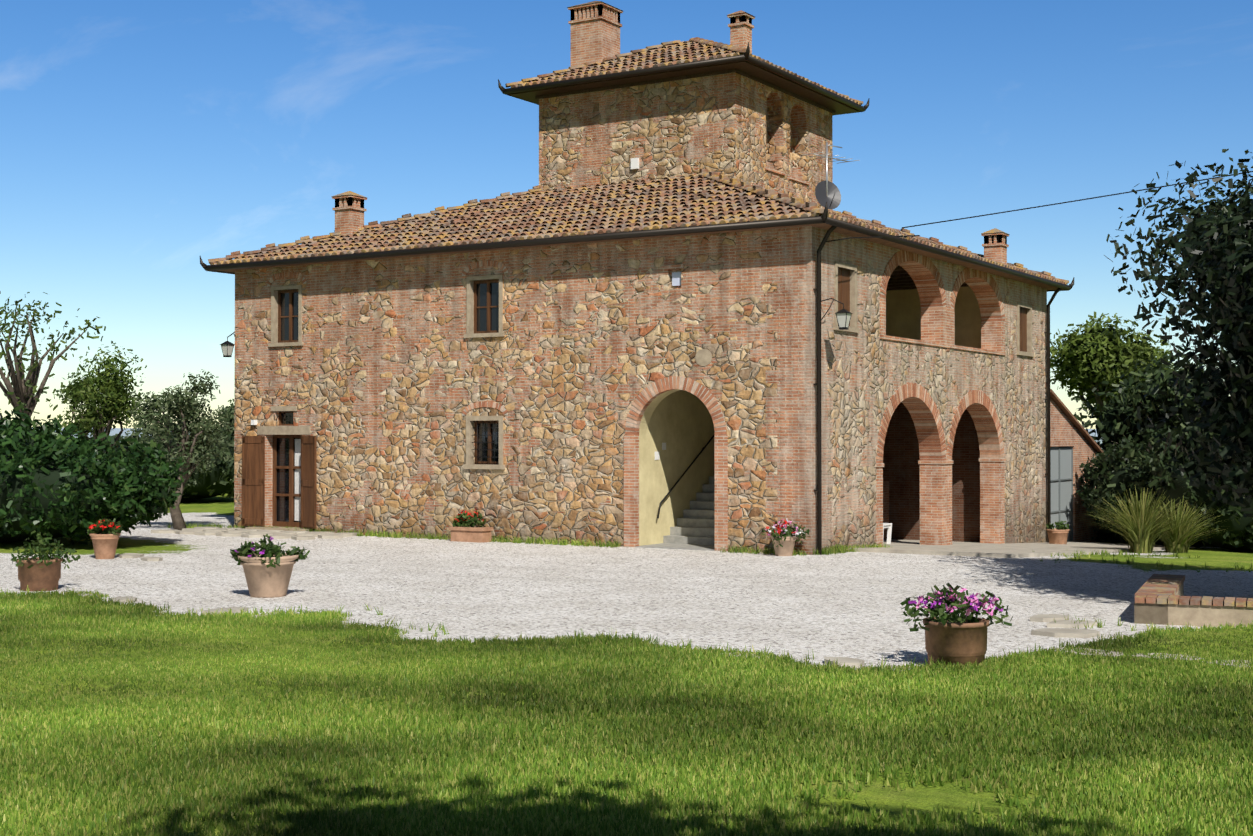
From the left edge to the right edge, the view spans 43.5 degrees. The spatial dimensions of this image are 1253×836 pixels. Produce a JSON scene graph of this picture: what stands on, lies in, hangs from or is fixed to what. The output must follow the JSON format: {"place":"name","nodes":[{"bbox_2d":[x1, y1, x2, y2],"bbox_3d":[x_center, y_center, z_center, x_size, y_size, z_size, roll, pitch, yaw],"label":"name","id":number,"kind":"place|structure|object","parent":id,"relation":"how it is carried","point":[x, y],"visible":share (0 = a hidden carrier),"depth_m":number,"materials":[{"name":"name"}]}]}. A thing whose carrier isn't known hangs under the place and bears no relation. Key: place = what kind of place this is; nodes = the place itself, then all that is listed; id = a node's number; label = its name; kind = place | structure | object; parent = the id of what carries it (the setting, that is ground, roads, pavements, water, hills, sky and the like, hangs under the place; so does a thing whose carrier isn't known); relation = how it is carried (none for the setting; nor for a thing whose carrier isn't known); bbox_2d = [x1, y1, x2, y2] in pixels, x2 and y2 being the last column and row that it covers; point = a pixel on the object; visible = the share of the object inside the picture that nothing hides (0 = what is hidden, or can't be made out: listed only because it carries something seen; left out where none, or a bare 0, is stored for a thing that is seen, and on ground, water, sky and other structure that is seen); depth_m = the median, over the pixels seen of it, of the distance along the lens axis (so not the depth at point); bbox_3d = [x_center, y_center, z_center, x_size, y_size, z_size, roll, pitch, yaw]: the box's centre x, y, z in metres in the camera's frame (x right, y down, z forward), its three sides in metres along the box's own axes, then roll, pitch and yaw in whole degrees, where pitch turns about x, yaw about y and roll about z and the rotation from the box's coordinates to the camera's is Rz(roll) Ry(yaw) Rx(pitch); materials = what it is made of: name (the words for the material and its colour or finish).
{"place":"outdoors","nodes":[
{"label":"outdoors","id":0,"kind":"place"},
{"bbox_2d":[567,1,622,65],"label":"chimney tower","id":1,"kind":"structure","parent":0,"point":[595,38],"depth_m":39.78,"materials":[{"name":"orange brick"}]},
{"bbox_2d":[0,428,1252,835],"bbox_3d":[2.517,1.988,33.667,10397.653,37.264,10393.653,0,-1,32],"label":"ground","id":2,"kind":"structure","parent":0,"point":[820,608],"depth_m":21.91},
{"bbox_2d":[16,557,62,590],"bbox_3d":[-8.561,2.284,22.877,0.636,0.460,0.626,0,-1,32],"label":"pot","id":3,"kind":"object","parent":2,"relation":"on","point":[40,576],"visible":0.83,"depth_m":22.64,"materials":[{"name":"ceramic"}]},
{"bbox_2d":[10,530,80,568],"bbox_3d":[-8.470,1.921,22.877,0.969,0.580,0.791,0,-1,-34],"label":"potted plant","id":4,"kind":"object","parent":3,"relation":"on","point":[58,552],"visible":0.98,"depth_m":22.77,"materials":[{"name":"green plant"}]},
{"bbox_2d":[0,291,105,419],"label":"tree","id":5,"kind":"object","parent":2,"relation":"on","point":[18,388],"depth_m":41.02,"materials":[{"name":"green plant"}]},
{"bbox_2d":[0,402,187,544],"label":"hedge","id":6,"kind":"object","parent":2,"relation":"on","point":[161,482],"depth_m":30.67,"materials":[{"name":"green plant"}]},
{"bbox_2d":[52,341,156,450],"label":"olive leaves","id":7,"kind":"object","parent":2,"relation":"on","point":[88,391],"depth_m":47.01,"materials":[{"name":"green plant"}]},
{"bbox_2d":[89,533,120,558],"bbox_3d":[-9.522,2.344,28.644,0.550,0.470,0.542,0,-1,32],"label":"red pot","id":8,"kind":"object","parent":2,"relation":"on","point":[104,546],"visible":0.81,"depth_m":28.47,"materials":[{"name":"ceramic"}]},
{"bbox_2d":[87,518,123,535],"bbox_3d":[-9.517,2.008,28.665,0.712,0.379,0.553,0,-1,3],"label":"potted plant","id":9,"kind":"object","parent":8,"relation":"on","point":[98,529],"visible":0.77,"depth_m":28.64,"materials":[{"name":"green plant"}]},
{"bbox_2d":[89,520,119,529],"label":"flowers","id":10,"kind":"object","parent":9,"relation":"attached to","point":[92,525],"visible":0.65,"depth_m":28.56,"materials":[{"name":"red plant"}]},
{"bbox_2d":[74,423,233,500],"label":"shrub","id":11,"kind":"object","parent":2,"relation":"on","point":[201,489],"depth_m":51.53,"materials":[{"name":"green plant"}]},
{"bbox_2d":[121,369,234,530],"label":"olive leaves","id":12,"kind":"object","parent":2,"relation":"on","point":[190,405],"depth_m":36.83,"materials":[{"name":"green plant"}]},
{"bbox_2d":[210,399,233,450],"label":"olive leaves","id":13,"kind":"object","parent":2,"relation":"on","point":[229,409],"depth_m":59.41,"materials":[{"name":"green plant"}]},
{"bbox_2d":[238,553,298,597],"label":"flower pot","id":14,"kind":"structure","parent":2,"relation":"on","point":[263,580],"depth_m":21.73,"materials":[{"name":"ceramic"}]},
{"bbox_2d":[235,536,273,556],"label":"pot flowers","id":15,"kind":"object","parent":14,"relation":"on","point":[262,552],"visible":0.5,"depth_m":21.59,"materials":[{"name":"purple plant"}]},
{"bbox_2d":[230,534,309,567],"bbox_3d":[-5.037,1.850,22.025,0.985,0.462,0.878,0,-1,32],"label":"potted plant","id":16,"kind":"object","parent":14,"relation":"on","point":[270,548],"visible":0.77,"depth_m":21.81,"materials":[{"name":"green plant"}]},
{"bbox_2d":[449,526,492,542],"bbox_3d":[-3.301,2.471,33.285,0.900,0.320,0.380,0,-1,32],"label":"trough","id":17,"kind":"object","parent":2,"relation":"on","point":[472,534],"visible":0.82,"depth_m":33.11,"materials":[{"name":"orange ceramic"}]},
{"bbox_2d":[453,511,485,526],"bbox_3d":[-3.314,2.177,33.296,0.898,0.438,0.462,0,-1,32],"label":"trough plant","id":18,"kind":"object","parent":17,"relation":"in","point":[467,522],"visible":0.88,"depth_m":33.19,"materials":[{"name":"green plant"}]},
{"bbox_2d":[455,509,484,521],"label":"trough flowers","id":19,"kind":"object","parent":18,"relation":"attached to","point":[469,514],"visible":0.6,"depth_m":33.18,"materials":[{"name":"red plant"}]},
{"bbox_2d":[167,522,890,555],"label":"wall weeds","id":20,"kind":"object","parent":2,"relation":"on","point":[838,548],"depth_m":32.47,"materials":[{"name":"green plant"}]},
{"bbox_2d":[0,678,1252,835],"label":"lawn tufts","id":21,"kind":"object","parent":2,"relation":"on","point":[703,794],"visible":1,"depth_m":9.65,"materials":[{"name":"green plant"}]},
{"bbox_2d":[0,590,1252,707],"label":"lawn tufts","id":22,"kind":"object","parent":2,"relation":"on","point":[778,676],"visible":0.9,"depth_m":14.58,"materials":[{"name":"green plant"}]},
{"bbox_2d":[1,550,1252,671],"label":"gravel edge weeds","id":23,"kind":"object","parent":2,"relation":"on","point":[828,664],"visible":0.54,"depth_m":17.68,"materials":[{"name":"green plant"}]},
{"bbox_2d":[234,226,1046,554],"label":"stone wall","id":24,"kind":"structure","parent":2,"relation":"on","point":[384,374],"depth_m":33.03,"materials":[{"name":"stone"}]},
{"bbox_2d":[220,332,234,356],"bbox_3d":[-9.512,-1.782,37.914,0.645,0.610,0.270,0,-1,32],"label":"lantern","id":25,"kind":"object","parent":24,"relation":"attached to","point":[224,348],"depth_m":37.95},
{"bbox_2d":[251,420,256,424],"bbox_3d":[-8.815,0.104,37.115,0.120,0.120,0.090,0,-1,32],"label":"door light","id":26,"kind":"object","parent":24,"relation":"attached to","point":[253,422],"visible":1,"depth_m":37.08,"materials":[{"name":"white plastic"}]},
{"bbox_2d":[277,282,498,521],"bbox_3d":[-1.749,-2.623,36.070,12.534,10.310,4.658,0,-1,-10],"label":"window glass","id":27,"kind":"object","parent":24,"relation":"in","point":[283,478],"visible":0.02,"depth_m":36.73,"materials":[{"name":"black glass"}]},
{"bbox_2d":[295,439,300,520],"bbox_3d":[-7.618,1.450,36.748,0.415,1.920,0.010,0,-1,32],"label":"door curtain","id":28,"kind":"object","parent":27,"relation":"attached to","point":[297,479],"depth_m":36.80,"materials":[{"name":"white fabric"}]},
{"bbox_2d":[472,421,714,518],"bbox_3d":[1.028,-0.694,33.925,8.237,5.555,2.967,0,-1,-21],"label":"iron work","id":29,"kind":"object","parent":24,"relation":"on","point":[494,457],"visible":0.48,"depth_m":33.53,"materials":[{"name":"black metal"}]},
{"bbox_2d":[258,167,1005,550],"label":"brick trims","id":30,"kind":"object","parent":24,"relation":"on","point":[938,327],"visible":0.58,"depth_m":35.53,"materials":[{"name":"orange brick"}]},
{"bbox_2d":[242,268,1026,528],"bbox_3d":[1.560,-0.243,34.674,19.944,5.560,9.000,0,-1,-11],"label":"wood work","id":31,"kind":"object","parent":24,"relation":"on","point":[253,480],"visible":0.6,"depth_m":36.85,"materials":[{"name":"brown wood"}]},
{"bbox_2d":[267,253,1003,460],"bbox_3d":[1.018,-1.321,34.355,18.054,4.668,7.845,0,-1,-8],"label":"arch mortar","id":32,"kind":"object","parent":24,"relation":"on","point":[305,282],"visible":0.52,"depth_m":34.56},
{"bbox_2d":[267,250,1004,462],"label":"arch voussoirs","id":33,"kind":"object","parent":24,"relation":"attached to","point":[978,403],"visible":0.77,"depth_m":35.27,"materials":[{"name":"orange brick"}]},
{"bbox_2d":[200,202,1073,291],"bbox_3d":[0.975,-3.660,39.917,16.301,0.372,16.069,0,-1,32],"label":"roof gutter","id":34,"kind":"object","parent":24,"relation":"on","point":[824,218],"visible":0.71,"depth_m":32.70,"materials":[{"name":"brown metal"}]},
{"bbox_2d":[245,261,1033,531],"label":"stone frames","id":35,"kind":"structure","parent":24,"relation":"attached to","point":[306,430],"depth_m":33.84,"materials":[{"name":"beige stone"}]},
{"bbox_2d":[215,186,1063,289],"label":"roof eaves","id":36,"kind":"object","parent":24,"relation":"on","point":[824,226],"depth_m":33.46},
{"bbox_2d":[208,172,1068,284],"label":"roof tiles","id":37,"kind":"object","parent":36,"relation":"on","point":[470,223],"visible":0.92,"depth_m":35.05,"materials":[{"name":"brown tile"}]},
{"bbox_2d":[331,191,366,235],"bbox_3d":[-6.753,-4.872,38.242,0.640,1.340,0.640,0,-1,32],"label":"chimney","id":38,"kind":"object","parent":37,"relation":"attached to","point":[349,217],"depth_m":38.05,"materials":[{"name":"orange brick"}]},
{"bbox_2d":[231,168,1050,275],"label":"roof hip stones","id":39,"kind":"object","parent":37,"relation":"attached to","point":[781,195],"visible":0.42,"depth_m":37.85,"materials":[{"name":"tile"}]},
{"bbox_2d":[981,228,1009,263],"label":"chimney","id":40,"kind":"object","parent":37,"relation":"attached to","point":[995,251],"depth_m":40.79,"materials":[{"name":"orange brick"}]},
{"bbox_2d":[826,171,1252,241],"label":"cable","id":41,"kind":"object","parent":37,"relation":"attached to","point":[1026,208],"visible":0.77,"depth_m":31.06,"materials":[{"name":"black metal"}]},
{"bbox_2d":[801,142,858,196],"bbox_3d":[4.253,-4.950,32.701,0.569,1.550,1.298,-1,-1,43],"label":"antenna","id":42,"kind":"object","parent":36,"relation":"on","point":[826,154],"visible":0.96,"depth_m":32.60,"materials":[{"name":"silver metal"}]},
{"bbox_2d":[815,181,840,208],"bbox_3d":[4.204,-4.628,32.522,0.455,0.630,0.484,0,-1,32],"label":"satellite dish","id":43,"kind":"object","parent":42,"relation":"attached to","point":[833,199],"visible":0.94,"depth_m":32.56,"materials":[{"name":"grey metal"}]},
{"bbox_2d":[655,443,665,459],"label":"passage signs","id":44,"kind":"object","parent":24,"relation":"attached to","point":[657,455],"visible":0.89,"depth_m":32.38,"materials":[{"name":"white plastic"}]},
{"bbox_2d":[672,272,680,285],"bbox_3d":[0.998,-2.767,31.226,0.200,0.270,0.020,0,-1,32],"label":"niche tile","id":45,"kind":"object","parent":24,"relation":"attached to","point":[676,278],"visible":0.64,"depth_m":31.22,"materials":[{"name":"white ceramic"}]},
{"bbox_2d":[539,72,832,209],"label":"tower","id":46,"kind":"structure","parent":24,"relation":"on","point":[741,128],"depth_m":37.92,"materials":[{"name":"stone"}]},
{"bbox_2d":[631,158,638,169],"bbox_3d":[0.202,-6.119,37.735,0.200,0.260,0.069,0,-1,32],"label":"alarm box","id":47,"kind":"object","parent":46,"relation":"attached to","point":[634,163],"visible":1,"depth_m":37.70,"materials":[{"name":"white plastic"}]},
{"bbox_2d":[509,60,858,114],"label":"roof eaves","id":48,"kind":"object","parent":46,"relation":"attached to","point":[838,107],"depth_m":37.83,"materials":[{"name":"brown wood"}]},
{"bbox_2d":[536,69,835,113],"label":"tower cornice","id":49,"kind":"structure","parent":46,"relation":"attached to","point":[752,77],"depth_m":37.90,"materials":[{"name":"brown wood"}]},
{"bbox_2d":[533,49,859,110],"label":"tower roof deck","id":50,"kind":"structure","parent":46,"relation":"on","point":[746,60],"depth_m":38.01,"materials":[{"name":"brown tile"}]},
{"bbox_2d":[498,42,868,115],"bbox_3d":[1.594,-8.238,40.143,7.011,0.372,6.919,0,-1,32],"label":"gutter","id":51,"kind":"object","parent":50,"relation":"attached to","point":[743,57],"visible":0.62,"depth_m":37.41,"materials":[{"name":"black metal"}]},
{"bbox_2d":[505,37,862,104],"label":"tower roof tiles","id":52,"kind":"object","parent":50,"relation":"on","point":[671,53],"visible":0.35,"depth_m":38.41,"materials":[{"name":"brown tile"}]},
{"bbox_2d":[695,349,711,365],"bbox_3d":[1.517,-1.187,30.792,0.380,0.340,0.040,0,-1,32],"label":"round stone","id":53,"kind":"object","parent":24,"relation":"attached to","point":[703,357],"visible":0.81,"depth_m":30.77,"materials":[{"name":"beige stone"}]},
{"bbox_2d":[821,298,852,329],"bbox_3d":[3.941,-1.974,29.716,0.645,0.610,0.270,0,-1,32],"label":"wall lantern","id":54,"kind":"object","parent":24,"relation":"attached to","point":[843,310],"depth_m":29.57,"materials":[{"name":"white glass"}]},
{"bbox_2d":[886,265,967,290],"bbox_3d":[5.573,-2.399,36.777,2.980,2.119,7.320,0,-1,32],"label":"loggia wood","id":55,"kind":"object","parent":24,"relation":"on","point":[900,278],"visible":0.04,"depth_m":38.41,"materials":[{"name":"brown wood"}]},
{"bbox_2d":[79,527,1249,670],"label":"flagstones","id":56,"kind":"object","parent":2,"relation":"on","point":[1061,627],"visible":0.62,"depth_m":19.82,"materials":[{"name":"grey stone"}]},
{"bbox_2d":[635,476,714,550],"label":"passage stairs","id":57,"kind":"structure","parent":2,"relation":"on","point":[694,529],"depth_m":32.62,"materials":[{"name":"stone"}]},
{"bbox_2d":[770,535,796,555],"bbox_3d":[2.947,2.397,29.376,0.506,0.380,0.498,0,-1,32],"label":"pot","id":58,"kind":"object","parent":2,"relation":"on","point":[787,544],"visible":0.73,"depth_m":29.22,"materials":[{"name":"brown ceramic"}]},
{"bbox_2d":[762,521,809,546],"bbox_3d":[2.982,2.170,29.349,0.848,0.519,0.921,0,-1,32],"label":"pot plant","id":59,"kind":"object","parent":58,"relation":"in","point":[788,533],"visible":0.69,"depth_m":29.27,"materials":[{"name":"green plant"}]},
{"bbox_2d":[766,520,794,533],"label":"pot flowers","id":60,"kind":"object","parent":59,"relation":"on","point":[779,527],"visible":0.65,"depth_m":29.28,"materials":[{"name":"red plant"}]},
{"bbox_2d":[765,519,797,535],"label":"pot flowers","id":61,"kind":"object","parent":59,"relation":"on","point":[782,527],"visible":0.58,"depth_m":29.29,"materials":[{"name":"pink plant"}]},
{"bbox_2d":[768,518,802,535],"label":"pot flowers","id":62,"kind":"object","parent":59,"relation":"on","point":[798,533],"visible":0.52,"depth_m":29.27,"materials":[{"name":"white plant"}]},
{"bbox_2d":[813,226,1060,554],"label":"downpipes","id":63,"kind":"object","parent":2,"relation":"on","point":[819,447],"visible":0.88,"depth_m":29.62,"materials":[{"name":"brown metal"}]},
{"bbox_2d":[923,616,988,665],"bbox_3d":[3.215,2.200,15.303,0.636,0.460,0.626,0,-1,32],"label":"pot","id":64,"kind":"object","parent":2,"relation":"on","point":[955,642],"visible":0.79,"depth_m":15.05,"materials":[{"name":"ceramic"}]},
{"bbox_2d":[900,582,1012,631],"bbox_3d":[3.144,1.845,15.273,1.067,0.461,0.870,0,-1,32],"label":"potted plant","id":65,"kind":"object","parent":64,"relation":"on","point":[942,614],"visible":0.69,"depth_m":15.28,"materials":[{"name":"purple plant"}]},
{"bbox_2d":[908,593,1002,611],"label":"pot flowers","id":66,"kind":"object","parent":65,"relation":"attached to","point":[972,596],"visible":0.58,"depth_m":15.22,"materials":[{"name":"purple plant"}]},
{"bbox_2d":[916,587,998,616],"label":"pot flowers","id":67,"kind":"object","parent":65,"relation":"attached to","point":[947,608],"visible":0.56,"depth_m":15.27,"materials":[{"name":"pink plant"}]},
{"bbox_2d":[928,587,998,615],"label":"pot flowers","id":68,"kind":"object","parent":65,"relation":"attached to","point":[991,606],"visible":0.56,"depth_m":15.10,"materials":[{"name":"pink plant"}]},
{"bbox_2d":[850,539,1194,557],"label":"pavement","id":69,"kind":"structure","parent":2,"relation":"on","point":[995,550],"depth_m":33.56,"materials":[{"name":"beige stone"}]},
{"bbox_2d":[883,481,888,538],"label":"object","id":70,"kind":"object","parent":69,"relation":"on","point":[885,501],"visible":0.04,"depth_m":39.61,"materials":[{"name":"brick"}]},
{"bbox_2d":[883,523,891,543],"bbox_3d":[5.497,2.553,34.582,0.550,0.459,0.550,0,-1,32],"label":"table","id":71,"kind":"object","parent":69,"relation":"on","point":[888,526],"visible":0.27,"depth_m":34.62,"materials":[{"name":"white plastic"}]},
{"bbox_2d":[1046,528,1069,543],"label":"flower pot","id":72,"kind":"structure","parent":2,"relation":"on","point":[1056,536],"depth_m":40.24,"materials":[{"name":"ceramic"}]},
{"bbox_2d":[1046,520,1068,530],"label":"potted plant","id":73,"kind":"object","parent":72,"relation":"in","point":[1060,525],"visible":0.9,"depth_m":40.40,"materials":[{"name":"green plant"}]},
{"bbox_2d":[1050,398,1100,541],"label":"annex","id":74,"kind":"object","parent":2,"relation":"on","point":[1064,431],"visible":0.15,"depth_m":44.65,"materials":[{"name":"brick"}]},
{"bbox_2d":[1050,447,1071,539],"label":"glass door","id":75,"kind":"structure","parent":74,"relation":"in","point":[1065,485],"depth_m":43.75,"materials":[{"name":"grey glass"}]},
{"bbox_2d":[1051,446,1072,541],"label":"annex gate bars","id":76,"kind":"object","parent":75,"relation":"attached to","point":[1059,480],"visible":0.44,"depth_m":43.92,"materials":[{"name":"black metal"}]},
{"bbox_2d":[1050,389,1103,452],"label":"roof","id":77,"kind":"structure","parent":74,"relation":"on","point":[1054,397],"depth_m":44.24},
{"bbox_2d":[1078,349,1116,444],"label":"branches","id":78,"kind":"object","parent":2,"relation":"on","point":[1098,399],"visible":0.04,"depth_m":54.83,"materials":[{"name":"brown plant"}]},
{"bbox_2d":[1058,328,1150,405],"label":"foliage","id":79,"kind":"object","parent":78,"relation":"attached to","point":[1096,354],"visible":0.17,"depth_m":54.21,"materials":[{"name":"plant"}]},
{"bbox_2d":[1050,312,1179,418],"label":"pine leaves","id":80,"kind":"object","parent":78,"relation":"on","point":[1117,356],"visible":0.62,"depth_m":54.20,"materials":[{"name":"green plant"}]},
{"bbox_2d":[1078,488,1196,552],"bbox_3d":[11.799,2.311,35.880,2.750,1.550,2.833,0,-1,32],"label":"pampas","id":81,"kind":"object","parent":2,"relation":"on","point":[1141,526],"visible":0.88,"depth_m":35.57,"materials":[{"name":"green plant"}]},
{"bbox_2d":[1076,423,1211,547],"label":"shrub leaves","id":82,"kind":"object","parent":2,"relation":"on","point":[1093,475],"depth_m":42.46,"materials":[{"name":"green plant"}]},
{"bbox_2d":[1091,445,1212,545],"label":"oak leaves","id":83,"kind":"object","parent":2,"relation":"on","point":[1108,534],"depth_m":46.14,"materials":[{"name":"green plant"}]},
{"bbox_2d":[1074,346,1235,546],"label":"oak leaves","id":84,"kind":"object","parent":2,"relation":"on","point":[1153,373],"depth_m":46.70,"materials":[{"name":"green plant"}]},
{"bbox_2d":[1151,495,1231,552],"bbox_3d":[12.852,2.473,36.485,2.590,1.362,2.559,0,-1,32],"label":"pampas","id":85,"kind":"object","parent":2,"relation":"on","point":[1175,539],"visible":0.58,"depth_m":36.29,"materials":[{"name":"green plant"}]},
{"bbox_2d":[1132,428,1252,552],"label":"shrub leaves","id":86,"kind":"object","parent":2,"relation":"on","point":[1154,466],"depth_m":38.62,"materials":[{"name":"green plant"}]},
{"bbox_2d":[1134,582,1252,626],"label":"wall","id":87,"kind":"structure","parent":2,"relation":"on","point":[1174,614],"depth_m":18.54,"materials":[{"name":"stone"}]},
{"bbox_2d":[1135,574,1252,606],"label":"wall coping","id":88,"kind":"object","parent":87,"relation":"on","point":[1159,588],"depth_m":18.81,"materials":[{"name":"brick"}]},
{"bbox_2d":[0,0,1252,428],"label":"sky","id":89,"kind":"structure","parent":0,"point":[141,140],"materials":[{"name":"blue"}]},
{"bbox_2d":[727,10,754,52],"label":"chimney tower","id":90,"kind":"structure","parent":0,"point":[740,34],"depth_m":37.05,"materials":[{"name":"orange brick"}]},
{"bbox_2d":[1104,148,1252,517],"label":"tree","id":91,"kind":"object","parent":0,"point":[1236,343],"depth_m":20.41,"materials":[{"name":"green plant"}]}
]}

